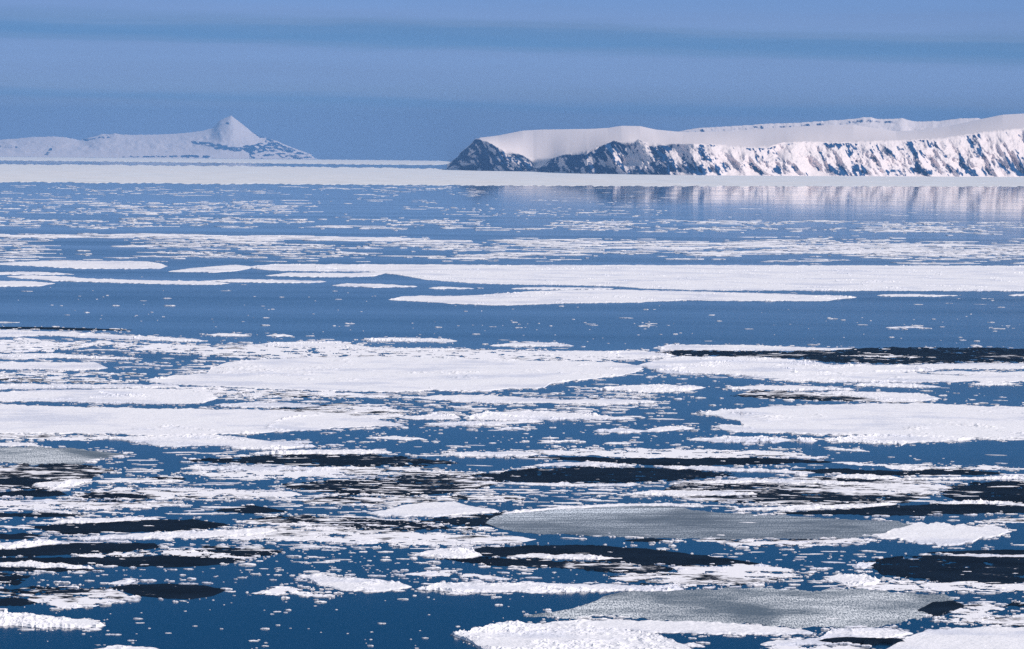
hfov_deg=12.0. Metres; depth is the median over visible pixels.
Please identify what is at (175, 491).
ice sheet
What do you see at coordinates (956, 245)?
ice strip
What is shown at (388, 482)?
brash ice
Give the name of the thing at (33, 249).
ice strip
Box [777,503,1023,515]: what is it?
ice sheet
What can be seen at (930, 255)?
ice strip
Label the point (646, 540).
ice sheet
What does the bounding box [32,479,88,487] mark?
ice floe
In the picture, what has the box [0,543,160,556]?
ice sheet
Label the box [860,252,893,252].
ice strip
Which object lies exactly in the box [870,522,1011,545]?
ice floe
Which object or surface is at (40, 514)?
ice sheet
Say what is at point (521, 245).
ice strip
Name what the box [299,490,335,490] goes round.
ice fragment
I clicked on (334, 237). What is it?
ice strip
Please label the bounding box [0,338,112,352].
ice sheet
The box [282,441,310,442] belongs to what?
ice floe
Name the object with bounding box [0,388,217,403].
ice floe
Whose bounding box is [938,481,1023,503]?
ice sheet
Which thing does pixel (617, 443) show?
ice floe
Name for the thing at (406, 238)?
ice strip
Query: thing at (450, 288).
ice floe
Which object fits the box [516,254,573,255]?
ice strip
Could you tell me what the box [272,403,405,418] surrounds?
ice sheet
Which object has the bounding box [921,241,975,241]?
ice strip
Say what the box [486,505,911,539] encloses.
ice sheet
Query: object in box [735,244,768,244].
ice strip
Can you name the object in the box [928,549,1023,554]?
ice sheet
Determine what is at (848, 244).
ice strip
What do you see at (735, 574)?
ice floe
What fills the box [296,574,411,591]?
ice floe
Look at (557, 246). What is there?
ice strip
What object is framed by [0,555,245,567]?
ice sheet
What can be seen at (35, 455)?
ice sheet
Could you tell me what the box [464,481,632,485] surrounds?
ice floe
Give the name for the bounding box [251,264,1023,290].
ice floe
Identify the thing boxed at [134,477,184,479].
ice sheet
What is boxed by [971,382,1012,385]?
ice floe
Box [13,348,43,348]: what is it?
ice fragment
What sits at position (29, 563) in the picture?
ice floe
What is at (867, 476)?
ice floe
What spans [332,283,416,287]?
ice floe
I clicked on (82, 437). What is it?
ice sheet
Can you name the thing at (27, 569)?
ice sheet
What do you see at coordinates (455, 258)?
ice strip
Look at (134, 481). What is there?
ice floe
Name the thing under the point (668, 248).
ice strip
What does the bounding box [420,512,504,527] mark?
sea water
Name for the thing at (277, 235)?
ice strip
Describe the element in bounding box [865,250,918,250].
ice strip
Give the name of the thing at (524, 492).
ice fragment
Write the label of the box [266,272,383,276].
ice floe
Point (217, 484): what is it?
ice fragment
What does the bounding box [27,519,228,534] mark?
ice sheet
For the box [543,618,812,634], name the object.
ice floe
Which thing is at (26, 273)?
ice floe
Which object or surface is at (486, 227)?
ice strip
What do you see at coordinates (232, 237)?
ice strip
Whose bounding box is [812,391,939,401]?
ice floe
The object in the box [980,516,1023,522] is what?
ice sheet
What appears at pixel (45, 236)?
ice strip
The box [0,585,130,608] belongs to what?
ice sheet
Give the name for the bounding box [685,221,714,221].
ice strip
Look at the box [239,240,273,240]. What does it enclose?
ice strip
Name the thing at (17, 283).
ice floe
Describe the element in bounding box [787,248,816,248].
ice strip
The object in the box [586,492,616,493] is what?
ice fragment
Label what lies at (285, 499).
ice fragment
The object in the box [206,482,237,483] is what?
ice fragment
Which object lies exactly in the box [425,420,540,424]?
ice floe
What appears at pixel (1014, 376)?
ice floe
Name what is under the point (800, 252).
ice strip
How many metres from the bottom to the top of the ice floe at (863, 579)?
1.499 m
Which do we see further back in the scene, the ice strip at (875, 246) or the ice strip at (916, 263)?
the ice strip at (875, 246)
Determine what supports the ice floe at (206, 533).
on the sea
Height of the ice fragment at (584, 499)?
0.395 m
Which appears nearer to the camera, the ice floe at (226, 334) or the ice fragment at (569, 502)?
the ice fragment at (569, 502)
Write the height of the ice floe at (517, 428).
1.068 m
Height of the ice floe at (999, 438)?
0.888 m
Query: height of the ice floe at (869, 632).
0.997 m
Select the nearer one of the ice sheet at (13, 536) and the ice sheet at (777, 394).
the ice sheet at (13, 536)
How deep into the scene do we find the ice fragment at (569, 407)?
2132.49 m
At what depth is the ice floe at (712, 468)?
1747.72 m
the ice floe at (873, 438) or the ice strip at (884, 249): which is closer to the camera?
the ice floe at (873, 438)
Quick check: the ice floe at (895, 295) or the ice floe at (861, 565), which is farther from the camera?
the ice floe at (895, 295)
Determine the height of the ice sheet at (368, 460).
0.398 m
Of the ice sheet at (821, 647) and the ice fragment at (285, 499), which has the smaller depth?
the ice sheet at (821, 647)
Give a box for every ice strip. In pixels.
[0,259,38,259]
[5,236,76,236]
[10,249,57,249]
[19,257,65,257]
[104,236,134,236]
[115,235,144,235]
[116,246,148,246]
[135,234,226,235]
[137,256,172,256]
[147,240,188,240]
[185,244,224,244]
[206,237,259,237]
[230,257,266,257]
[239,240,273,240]
[243,239,272,239]
[248,235,306,235]
[253,243,282,243]
[258,246,294,246]
[260,237,298,237]
[262,253,305,253]
[263,236,299,236]
[302,237,372,237]
[302,238,343,238]
[344,238,411,239]
[388,238,425,238]
[392,243,422,243]
[404,245,438,245]
[413,240,470,240]
[421,222,457,222]
[428,258,482,258]
[438,248,470,248]
[472,227,501,227]
[479,257,509,257]
[490,240,542,240]
[499,245,541,245]
[509,253,553,253]
[514,242,553,242]
[515,243,559,243]
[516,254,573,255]
[523,248,552,248]
[523,252,555,252]
[533,246,579,246]
[547,254,583,254]
[555,242,591,242]
[567,249,597,249]
[585,247,621,247]
[606,244,654,244]
[622,247,659,247]
[642,243,677,243]
[642,248,694,248]
[676,241,708,241]
[676,252,730,253]
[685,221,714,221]
[698,255,732,255]
[712,254,753,254]
[727,246,785,246]
[733,245,764,245]
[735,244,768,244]
[747,241,778,241]
[750,251,782,251]
[782,252,817,252]
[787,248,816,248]
[794,245,842,245]
[830,244,868,244]
[841,255,885,255]
[858,246,899,246]
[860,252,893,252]
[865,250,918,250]
[869,249,907,249]
[870,240,899,240]
[876,246,935,247]
[883,245,920,245]
[897,263,936,263]
[905,254,959,254]
[906,244,945,244]
[908,255,953,255]
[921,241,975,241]
[922,250,955,250]
[927,259,959,259]
[936,253,978,253]
[940,245,975,245]
[949,263,979,263]
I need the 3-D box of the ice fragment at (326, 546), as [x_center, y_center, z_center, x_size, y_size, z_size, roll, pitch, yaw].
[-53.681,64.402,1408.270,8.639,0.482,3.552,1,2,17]
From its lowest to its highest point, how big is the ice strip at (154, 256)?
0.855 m
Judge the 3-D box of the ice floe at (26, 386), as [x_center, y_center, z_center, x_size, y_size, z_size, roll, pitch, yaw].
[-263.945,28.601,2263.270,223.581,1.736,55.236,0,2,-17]
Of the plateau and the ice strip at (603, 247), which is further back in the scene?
the plateau
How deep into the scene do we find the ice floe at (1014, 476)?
1714.38 m
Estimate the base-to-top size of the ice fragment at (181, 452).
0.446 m
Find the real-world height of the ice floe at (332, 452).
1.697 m
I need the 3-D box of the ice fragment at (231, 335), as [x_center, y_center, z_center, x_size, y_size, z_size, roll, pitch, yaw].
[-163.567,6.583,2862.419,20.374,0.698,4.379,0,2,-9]
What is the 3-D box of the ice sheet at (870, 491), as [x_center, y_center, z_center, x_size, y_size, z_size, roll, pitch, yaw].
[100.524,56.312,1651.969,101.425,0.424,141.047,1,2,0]
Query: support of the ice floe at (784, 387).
on the sea
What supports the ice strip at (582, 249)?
on the sea
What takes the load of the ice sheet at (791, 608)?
on the sea
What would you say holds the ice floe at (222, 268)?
on the sea
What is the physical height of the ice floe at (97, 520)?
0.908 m
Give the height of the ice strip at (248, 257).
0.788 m
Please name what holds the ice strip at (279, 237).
on the sea
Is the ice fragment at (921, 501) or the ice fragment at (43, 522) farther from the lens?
the ice fragment at (921, 501)
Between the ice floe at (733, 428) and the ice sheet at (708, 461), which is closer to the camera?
the ice sheet at (708, 461)
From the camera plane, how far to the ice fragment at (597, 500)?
1595.26 m
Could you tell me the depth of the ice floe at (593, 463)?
1767.05 m
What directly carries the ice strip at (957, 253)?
on the sea
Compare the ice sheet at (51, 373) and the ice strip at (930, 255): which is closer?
the ice sheet at (51, 373)
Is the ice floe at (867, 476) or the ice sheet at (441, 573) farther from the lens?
the ice floe at (867, 476)
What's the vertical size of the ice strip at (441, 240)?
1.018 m
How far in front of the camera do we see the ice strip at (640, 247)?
5221.11 m
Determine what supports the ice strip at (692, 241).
on the sea
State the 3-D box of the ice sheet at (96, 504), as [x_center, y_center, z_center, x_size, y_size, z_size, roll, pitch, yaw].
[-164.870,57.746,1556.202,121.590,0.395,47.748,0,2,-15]
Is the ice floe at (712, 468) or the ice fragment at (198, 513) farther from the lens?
the ice floe at (712, 468)
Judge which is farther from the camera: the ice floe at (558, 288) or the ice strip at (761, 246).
the ice strip at (761, 246)
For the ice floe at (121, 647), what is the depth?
1127.81 m
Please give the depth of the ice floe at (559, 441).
1900.85 m
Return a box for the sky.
[0,0,1023,159]
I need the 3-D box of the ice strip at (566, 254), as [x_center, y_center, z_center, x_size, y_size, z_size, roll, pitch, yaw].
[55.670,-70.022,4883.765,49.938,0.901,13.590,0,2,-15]
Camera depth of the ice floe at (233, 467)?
1733.87 m
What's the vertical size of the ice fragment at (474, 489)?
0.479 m
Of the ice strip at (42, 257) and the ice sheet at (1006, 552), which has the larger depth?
the ice strip at (42, 257)
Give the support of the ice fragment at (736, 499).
on the sea
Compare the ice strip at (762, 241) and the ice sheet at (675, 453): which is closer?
the ice sheet at (675, 453)
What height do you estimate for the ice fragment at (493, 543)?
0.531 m
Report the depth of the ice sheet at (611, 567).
1356.26 m
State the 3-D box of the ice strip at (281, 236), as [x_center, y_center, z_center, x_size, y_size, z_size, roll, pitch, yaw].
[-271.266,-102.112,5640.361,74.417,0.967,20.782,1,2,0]
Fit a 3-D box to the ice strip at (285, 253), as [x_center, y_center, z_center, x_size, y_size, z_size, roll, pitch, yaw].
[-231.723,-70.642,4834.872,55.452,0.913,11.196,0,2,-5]
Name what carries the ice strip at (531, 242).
on the sea
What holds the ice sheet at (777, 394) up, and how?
on the sea
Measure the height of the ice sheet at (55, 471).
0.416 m
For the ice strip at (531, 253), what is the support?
on the sea
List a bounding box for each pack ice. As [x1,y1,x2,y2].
[0,156,449,164]
[0,164,1023,186]
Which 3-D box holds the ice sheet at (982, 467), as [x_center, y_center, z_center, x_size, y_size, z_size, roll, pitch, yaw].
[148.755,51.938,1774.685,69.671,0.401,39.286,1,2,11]
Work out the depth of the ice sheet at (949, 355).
2684.65 m
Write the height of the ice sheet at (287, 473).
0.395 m
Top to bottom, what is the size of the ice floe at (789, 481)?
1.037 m
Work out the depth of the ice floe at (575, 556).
1380.85 m
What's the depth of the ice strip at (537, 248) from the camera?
5142.81 m
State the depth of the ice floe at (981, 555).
1397.68 m
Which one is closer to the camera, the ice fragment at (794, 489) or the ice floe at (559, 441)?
the ice fragment at (794, 489)
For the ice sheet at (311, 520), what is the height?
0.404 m
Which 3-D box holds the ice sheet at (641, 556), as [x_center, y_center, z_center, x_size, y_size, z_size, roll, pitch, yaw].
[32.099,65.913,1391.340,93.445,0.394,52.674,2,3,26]
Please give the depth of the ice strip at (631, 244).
5363.05 m
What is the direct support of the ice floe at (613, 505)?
on the sea
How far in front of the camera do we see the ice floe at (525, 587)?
1284.80 m
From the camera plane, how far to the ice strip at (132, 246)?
5076.90 m
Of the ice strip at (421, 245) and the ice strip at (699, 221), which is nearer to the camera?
the ice strip at (421, 245)
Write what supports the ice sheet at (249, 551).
on the sea
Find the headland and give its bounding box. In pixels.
[447,114,1023,176]
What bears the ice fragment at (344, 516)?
on the sea
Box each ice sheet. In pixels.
[0,327,125,330]
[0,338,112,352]
[0,375,120,382]
[0,433,118,440]
[0,446,125,464]
[0,463,113,489]
[0,477,59,484]
[0,490,66,496]
[0,499,187,509]
[0,512,82,517]
[0,533,43,539]
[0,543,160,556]
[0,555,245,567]
[0,567,103,571]
[0,573,29,584]
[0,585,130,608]
[0,597,36,605]
[1,372,139,375]
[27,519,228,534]
[77,487,301,499]
[78,494,160,498]
[80,549,236,557]
[108,583,224,598]
[114,342,676,360]
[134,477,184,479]
[160,544,283,557]
[177,387,405,397]
[182,469,344,478]
[191,454,456,466]
[216,505,288,513]
[222,525,535,545]
[241,514,475,530]
[251,587,331,596]
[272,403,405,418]
[281,474,499,495]
[300,493,525,505]
[305,467,469,476]
[404,571,508,579]
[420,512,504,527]
[439,556,673,573]
[465,466,733,483]
[474,545,758,565]
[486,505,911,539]
[502,448,823,458]
[513,456,829,465]
[525,587,954,627]
[625,538,666,541]
[655,347,1023,363]
[663,476,950,505]
[697,538,879,546]
[731,390,924,402]
[769,645,874,648]
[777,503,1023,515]
[790,468,1004,475]
[819,637,903,644]
[832,462,1008,470]
[841,354,935,357]
[851,579,1023,591]
[864,554,1023,584]
[918,600,964,615]
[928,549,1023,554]
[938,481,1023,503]
[939,603,1003,622]
[960,615,1023,626]
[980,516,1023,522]
[1004,601,1023,607]
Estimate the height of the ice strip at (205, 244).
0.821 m
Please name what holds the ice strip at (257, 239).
on the sea
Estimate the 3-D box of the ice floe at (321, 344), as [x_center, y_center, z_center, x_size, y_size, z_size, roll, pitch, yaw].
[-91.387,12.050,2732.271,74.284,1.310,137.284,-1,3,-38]
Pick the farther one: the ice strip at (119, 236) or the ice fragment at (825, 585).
the ice strip at (119, 236)
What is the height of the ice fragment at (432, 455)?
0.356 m
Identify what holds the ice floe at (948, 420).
on the sea
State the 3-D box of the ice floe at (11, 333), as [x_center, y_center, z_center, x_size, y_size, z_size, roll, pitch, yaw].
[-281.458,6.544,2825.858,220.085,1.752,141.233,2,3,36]
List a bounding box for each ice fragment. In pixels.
[3,526,31,528]
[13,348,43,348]
[31,522,56,523]
[67,542,99,542]
[104,478,139,478]
[126,471,159,471]
[163,452,199,452]
[181,513,215,513]
[200,352,237,353]
[200,506,230,507]
[201,484,233,484]
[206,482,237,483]
[217,335,246,335]
[257,399,288,399]
[267,499,303,499]
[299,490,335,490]
[314,546,338,547]
[327,516,360,517]
[353,404,385,404]
[364,410,393,410]
[416,455,448,455]
[456,489,492,489]
[467,498,503,498]
[481,542,503,543]
[493,489,527,489]
[510,492,539,492]
[555,502,580,503]
[560,407,579,408]
[569,499,599,499]
[581,500,614,500]
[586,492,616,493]
[650,418,683,419]
[717,490,761,490]
[720,499,755,500]
[779,489,809,489]
[813,585,837,586]
[871,483,903,483]
[909,500,936,501]
[924,481,955,482]
[952,581,977,582]
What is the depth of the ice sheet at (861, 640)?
1154.95 m
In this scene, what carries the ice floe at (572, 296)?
on the sea
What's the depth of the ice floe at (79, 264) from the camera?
4356.78 m
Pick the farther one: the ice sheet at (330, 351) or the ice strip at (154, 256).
the ice strip at (154, 256)
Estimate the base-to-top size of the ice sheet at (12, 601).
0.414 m
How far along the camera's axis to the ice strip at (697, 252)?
5007.73 m
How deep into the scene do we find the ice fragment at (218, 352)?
2635.58 m
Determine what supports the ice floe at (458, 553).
on the sea
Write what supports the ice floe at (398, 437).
on the sea
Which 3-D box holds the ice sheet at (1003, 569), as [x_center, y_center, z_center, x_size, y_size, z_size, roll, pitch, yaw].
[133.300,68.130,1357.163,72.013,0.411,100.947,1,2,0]
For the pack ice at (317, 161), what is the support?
on the sea
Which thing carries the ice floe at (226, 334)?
on the sea
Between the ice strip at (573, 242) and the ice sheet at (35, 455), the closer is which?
the ice sheet at (35, 455)
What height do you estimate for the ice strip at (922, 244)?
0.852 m
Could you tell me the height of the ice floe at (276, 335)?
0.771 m
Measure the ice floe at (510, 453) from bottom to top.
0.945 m
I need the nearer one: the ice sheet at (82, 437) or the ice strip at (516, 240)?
the ice sheet at (82, 437)
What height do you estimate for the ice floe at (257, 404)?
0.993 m
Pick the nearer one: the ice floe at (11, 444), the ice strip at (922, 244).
the ice floe at (11, 444)
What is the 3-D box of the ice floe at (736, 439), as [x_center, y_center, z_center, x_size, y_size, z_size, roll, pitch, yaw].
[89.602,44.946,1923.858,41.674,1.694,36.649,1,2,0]
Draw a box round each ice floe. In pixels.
[0,260,165,268]
[0,271,70,274]
[0,281,54,286]
[0,329,203,341]
[0,353,135,358]
[0,362,106,370]
[0,383,178,388]
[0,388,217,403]
[0,404,401,435]
[0,442,38,446]
[0,539,60,548]
[0,560,93,568]
[0,609,105,627]
[6,275,227,284]
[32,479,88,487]
[55,516,158,522]
[75,528,276,539]
[92,479,183,482]
[99,645,156,648]
[102,434,314,449]
[108,579,135,584]
[146,355,642,391]
[169,265,250,272]
[186,465,368,469]
[203,279,325,282]
[206,333,246,334]
[215,402,318,407]
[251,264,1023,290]
[251,449,391,454]
[257,341,458,350]
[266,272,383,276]
[266,334,290,336]
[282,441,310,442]
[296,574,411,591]
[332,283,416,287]
[365,337,455,341]
[367,436,422,439]
[367,501,498,516]
[389,289,854,305]
[399,412,459,419]
[416,547,481,558]
[416,581,683,593]
[420,395,656,403]
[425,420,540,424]
[430,287,473,288]
[441,451,537,456]
[450,620,690,648]
[463,410,634,420]
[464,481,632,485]
[491,342,572,346]
[497,427,523,429]
[502,503,703,513]
[511,553,612,559]
[512,287,612,289]
[512,350,674,357]
[533,461,635,465]
[543,440,575,441]
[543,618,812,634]
[595,425,692,432]
[596,384,705,392]
[604,442,630,443]
[610,564,816,587]
[631,490,755,495]
[636,356,938,375]
[654,344,852,350]
[663,465,814,472]
[683,642,704,646]
[687,435,790,442]
[694,478,874,484]
[695,403,1023,437]
[713,424,753,431]
[725,385,852,390]
[732,502,896,509]
[749,368,1005,381]
[761,627,912,645]
[773,377,921,382]
[794,436,817,441]
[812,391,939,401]
[825,433,975,445]
[827,573,880,585]
[828,448,865,450]
[832,474,898,479]
[852,562,875,568]
[853,381,938,387]
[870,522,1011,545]
[877,294,957,296]
[885,326,921,327]
[887,626,1023,648]
[893,363,1023,368]
[904,474,1023,479]
[928,371,1000,374]
[938,498,1023,505]
[947,553,1023,556]
[965,371,1023,381]
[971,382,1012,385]
[985,437,1023,439]
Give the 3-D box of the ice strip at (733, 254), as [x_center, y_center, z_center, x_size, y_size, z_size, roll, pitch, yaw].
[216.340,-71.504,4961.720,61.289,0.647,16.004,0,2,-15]
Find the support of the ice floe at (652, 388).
on the sea
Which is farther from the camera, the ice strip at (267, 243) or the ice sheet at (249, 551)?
the ice strip at (267, 243)
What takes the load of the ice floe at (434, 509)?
on the sea
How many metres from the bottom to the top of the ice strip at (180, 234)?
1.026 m
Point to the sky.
(322, 79)
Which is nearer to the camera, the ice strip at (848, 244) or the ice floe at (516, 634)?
the ice floe at (516, 634)
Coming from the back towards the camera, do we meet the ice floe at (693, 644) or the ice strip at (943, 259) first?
the ice strip at (943, 259)
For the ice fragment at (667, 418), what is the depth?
2059.43 m
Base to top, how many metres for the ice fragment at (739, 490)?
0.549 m
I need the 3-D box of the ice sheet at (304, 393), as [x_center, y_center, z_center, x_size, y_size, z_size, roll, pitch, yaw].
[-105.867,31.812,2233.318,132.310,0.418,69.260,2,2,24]
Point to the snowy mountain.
(230, 137)
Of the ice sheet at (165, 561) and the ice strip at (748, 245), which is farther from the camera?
the ice strip at (748, 245)
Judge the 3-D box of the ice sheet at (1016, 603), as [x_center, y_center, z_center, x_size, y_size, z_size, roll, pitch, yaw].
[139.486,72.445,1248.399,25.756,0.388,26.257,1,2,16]
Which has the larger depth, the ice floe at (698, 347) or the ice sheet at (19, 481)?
the ice floe at (698, 347)
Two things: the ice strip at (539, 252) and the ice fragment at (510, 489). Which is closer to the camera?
the ice fragment at (510, 489)
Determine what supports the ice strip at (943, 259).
on the sea
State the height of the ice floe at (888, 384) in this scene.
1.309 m
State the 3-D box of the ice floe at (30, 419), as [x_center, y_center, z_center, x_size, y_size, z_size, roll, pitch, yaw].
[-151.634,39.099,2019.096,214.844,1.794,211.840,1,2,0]
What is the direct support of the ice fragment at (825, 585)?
on the sea
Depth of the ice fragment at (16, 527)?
1467.38 m
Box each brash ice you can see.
[0,185,1023,263]
[0,284,1023,647]
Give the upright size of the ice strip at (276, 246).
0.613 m
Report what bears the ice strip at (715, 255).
on the sea
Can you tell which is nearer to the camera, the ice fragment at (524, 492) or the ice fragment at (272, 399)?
the ice fragment at (524, 492)
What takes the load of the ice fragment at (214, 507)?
on the sea
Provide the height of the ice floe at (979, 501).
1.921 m
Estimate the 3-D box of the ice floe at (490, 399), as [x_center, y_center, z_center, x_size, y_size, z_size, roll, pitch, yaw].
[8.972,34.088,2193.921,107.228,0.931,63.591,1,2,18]
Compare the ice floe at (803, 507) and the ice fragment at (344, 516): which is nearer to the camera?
the ice fragment at (344, 516)
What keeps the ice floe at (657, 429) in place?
on the sea
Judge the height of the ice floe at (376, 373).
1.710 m
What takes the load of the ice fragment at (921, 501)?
on the sea
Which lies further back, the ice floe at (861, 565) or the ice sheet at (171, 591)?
the ice floe at (861, 565)
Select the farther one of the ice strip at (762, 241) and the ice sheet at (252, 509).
the ice strip at (762, 241)
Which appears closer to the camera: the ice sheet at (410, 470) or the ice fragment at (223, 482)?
the ice fragment at (223, 482)
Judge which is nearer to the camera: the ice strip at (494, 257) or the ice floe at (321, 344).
the ice floe at (321, 344)
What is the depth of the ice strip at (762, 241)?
5585.35 m
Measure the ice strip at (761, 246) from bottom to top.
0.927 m
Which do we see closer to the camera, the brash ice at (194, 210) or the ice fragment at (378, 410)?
the ice fragment at (378, 410)
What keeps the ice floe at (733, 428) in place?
on the sea
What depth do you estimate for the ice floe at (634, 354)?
2661.25 m
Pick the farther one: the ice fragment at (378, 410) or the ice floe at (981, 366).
the ice floe at (981, 366)
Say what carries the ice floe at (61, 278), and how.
on the sea
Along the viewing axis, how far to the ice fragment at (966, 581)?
1314.53 m
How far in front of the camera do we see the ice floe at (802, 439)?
1919.39 m
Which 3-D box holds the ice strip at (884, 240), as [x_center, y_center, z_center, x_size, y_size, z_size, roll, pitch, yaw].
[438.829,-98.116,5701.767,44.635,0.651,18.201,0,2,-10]
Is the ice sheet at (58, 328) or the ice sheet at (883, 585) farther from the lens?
the ice sheet at (58, 328)
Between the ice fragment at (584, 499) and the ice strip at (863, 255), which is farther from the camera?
the ice strip at (863, 255)
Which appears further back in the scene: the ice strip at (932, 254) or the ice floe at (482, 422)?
the ice strip at (932, 254)
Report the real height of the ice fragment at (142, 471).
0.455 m
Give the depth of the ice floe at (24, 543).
1407.31 m
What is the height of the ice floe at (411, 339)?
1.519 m
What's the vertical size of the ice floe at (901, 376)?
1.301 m
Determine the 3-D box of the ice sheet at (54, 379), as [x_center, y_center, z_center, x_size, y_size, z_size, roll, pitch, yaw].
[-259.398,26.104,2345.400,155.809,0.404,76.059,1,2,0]
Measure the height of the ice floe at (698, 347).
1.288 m
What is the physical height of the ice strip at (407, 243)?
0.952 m
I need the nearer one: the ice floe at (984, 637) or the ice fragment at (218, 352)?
the ice floe at (984, 637)
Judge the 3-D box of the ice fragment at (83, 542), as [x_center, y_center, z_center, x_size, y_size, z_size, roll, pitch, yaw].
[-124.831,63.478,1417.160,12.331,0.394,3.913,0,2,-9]
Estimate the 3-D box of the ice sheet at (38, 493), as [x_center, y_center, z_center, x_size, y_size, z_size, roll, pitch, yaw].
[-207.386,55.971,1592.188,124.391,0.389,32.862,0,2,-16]
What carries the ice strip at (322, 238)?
on the sea
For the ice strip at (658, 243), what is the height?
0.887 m
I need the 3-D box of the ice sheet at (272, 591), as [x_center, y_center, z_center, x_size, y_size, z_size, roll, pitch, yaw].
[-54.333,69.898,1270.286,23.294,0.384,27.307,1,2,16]
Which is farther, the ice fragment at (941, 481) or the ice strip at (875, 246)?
the ice strip at (875, 246)
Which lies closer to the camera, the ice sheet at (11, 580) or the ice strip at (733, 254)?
the ice sheet at (11, 580)
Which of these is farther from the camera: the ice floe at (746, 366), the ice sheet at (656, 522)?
the ice floe at (746, 366)
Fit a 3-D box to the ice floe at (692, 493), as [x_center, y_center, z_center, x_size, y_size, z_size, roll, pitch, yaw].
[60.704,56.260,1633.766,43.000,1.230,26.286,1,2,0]
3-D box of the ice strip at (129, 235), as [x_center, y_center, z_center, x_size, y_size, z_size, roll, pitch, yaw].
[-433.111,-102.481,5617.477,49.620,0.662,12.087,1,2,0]
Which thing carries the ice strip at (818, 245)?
on the sea
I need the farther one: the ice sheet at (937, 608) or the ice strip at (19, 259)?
the ice strip at (19, 259)
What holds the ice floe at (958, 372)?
on the sea
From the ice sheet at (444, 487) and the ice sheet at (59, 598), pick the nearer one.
the ice sheet at (59, 598)
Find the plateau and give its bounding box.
[679,117,978,131]
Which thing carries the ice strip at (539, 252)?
on the sea
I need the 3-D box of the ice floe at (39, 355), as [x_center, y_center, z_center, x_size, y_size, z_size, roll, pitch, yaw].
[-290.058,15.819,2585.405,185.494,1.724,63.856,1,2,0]
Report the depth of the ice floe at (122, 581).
1291.90 m
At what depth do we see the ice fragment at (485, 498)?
1599.07 m
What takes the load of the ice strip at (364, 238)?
on the sea
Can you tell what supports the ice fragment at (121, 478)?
on the sea
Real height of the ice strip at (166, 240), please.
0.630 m
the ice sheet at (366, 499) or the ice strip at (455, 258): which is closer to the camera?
the ice sheet at (366, 499)
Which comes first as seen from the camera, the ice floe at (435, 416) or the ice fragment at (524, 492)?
the ice fragment at (524, 492)
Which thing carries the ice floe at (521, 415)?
on the sea
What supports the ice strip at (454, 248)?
on the sea
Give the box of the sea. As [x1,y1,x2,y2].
[0,156,1023,648]
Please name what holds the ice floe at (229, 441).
on the sea
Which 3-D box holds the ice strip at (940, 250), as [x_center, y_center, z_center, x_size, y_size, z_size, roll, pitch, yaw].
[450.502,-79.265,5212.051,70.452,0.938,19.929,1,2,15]
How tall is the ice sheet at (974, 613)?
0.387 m
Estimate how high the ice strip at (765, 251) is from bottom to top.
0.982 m
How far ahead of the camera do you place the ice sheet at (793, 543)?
1440.90 m
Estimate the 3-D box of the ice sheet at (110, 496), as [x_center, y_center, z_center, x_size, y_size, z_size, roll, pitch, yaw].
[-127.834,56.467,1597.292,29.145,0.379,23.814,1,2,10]
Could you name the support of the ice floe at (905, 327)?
on the sea
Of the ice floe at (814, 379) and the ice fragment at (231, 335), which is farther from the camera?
the ice fragment at (231, 335)
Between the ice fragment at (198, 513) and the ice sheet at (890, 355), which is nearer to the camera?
the ice fragment at (198, 513)
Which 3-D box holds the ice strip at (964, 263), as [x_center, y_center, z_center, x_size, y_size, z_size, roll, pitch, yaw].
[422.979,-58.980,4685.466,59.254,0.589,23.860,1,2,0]
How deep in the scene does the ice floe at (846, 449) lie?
1865.43 m
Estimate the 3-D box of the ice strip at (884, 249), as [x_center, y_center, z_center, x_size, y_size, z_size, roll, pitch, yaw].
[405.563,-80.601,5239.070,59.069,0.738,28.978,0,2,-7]
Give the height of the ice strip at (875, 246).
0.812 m
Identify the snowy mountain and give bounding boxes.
[0,116,315,158]
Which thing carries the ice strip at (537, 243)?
on the sea
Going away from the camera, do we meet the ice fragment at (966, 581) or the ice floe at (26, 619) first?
the ice floe at (26, 619)
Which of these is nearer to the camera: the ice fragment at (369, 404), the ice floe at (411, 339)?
the ice fragment at (369, 404)
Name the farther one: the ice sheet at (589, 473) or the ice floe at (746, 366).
the ice floe at (746, 366)
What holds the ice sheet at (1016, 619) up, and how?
on the sea
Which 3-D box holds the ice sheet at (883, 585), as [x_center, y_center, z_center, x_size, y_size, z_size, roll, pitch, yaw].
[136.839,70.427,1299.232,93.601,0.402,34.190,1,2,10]
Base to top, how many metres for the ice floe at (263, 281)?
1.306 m
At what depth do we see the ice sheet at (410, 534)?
1444.27 m
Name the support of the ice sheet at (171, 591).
on the sea
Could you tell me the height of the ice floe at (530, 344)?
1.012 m
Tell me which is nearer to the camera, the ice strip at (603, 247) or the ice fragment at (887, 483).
the ice fragment at (887, 483)
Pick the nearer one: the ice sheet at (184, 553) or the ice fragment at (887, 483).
the ice sheet at (184, 553)
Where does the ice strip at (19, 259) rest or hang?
on the sea
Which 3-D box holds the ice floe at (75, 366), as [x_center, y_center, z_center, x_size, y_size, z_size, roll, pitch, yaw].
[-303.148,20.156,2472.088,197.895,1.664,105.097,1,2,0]
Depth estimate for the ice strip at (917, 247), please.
5349.70 m
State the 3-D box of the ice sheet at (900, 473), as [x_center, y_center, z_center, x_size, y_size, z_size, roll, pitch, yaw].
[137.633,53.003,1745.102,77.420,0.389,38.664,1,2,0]
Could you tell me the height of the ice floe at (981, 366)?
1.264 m

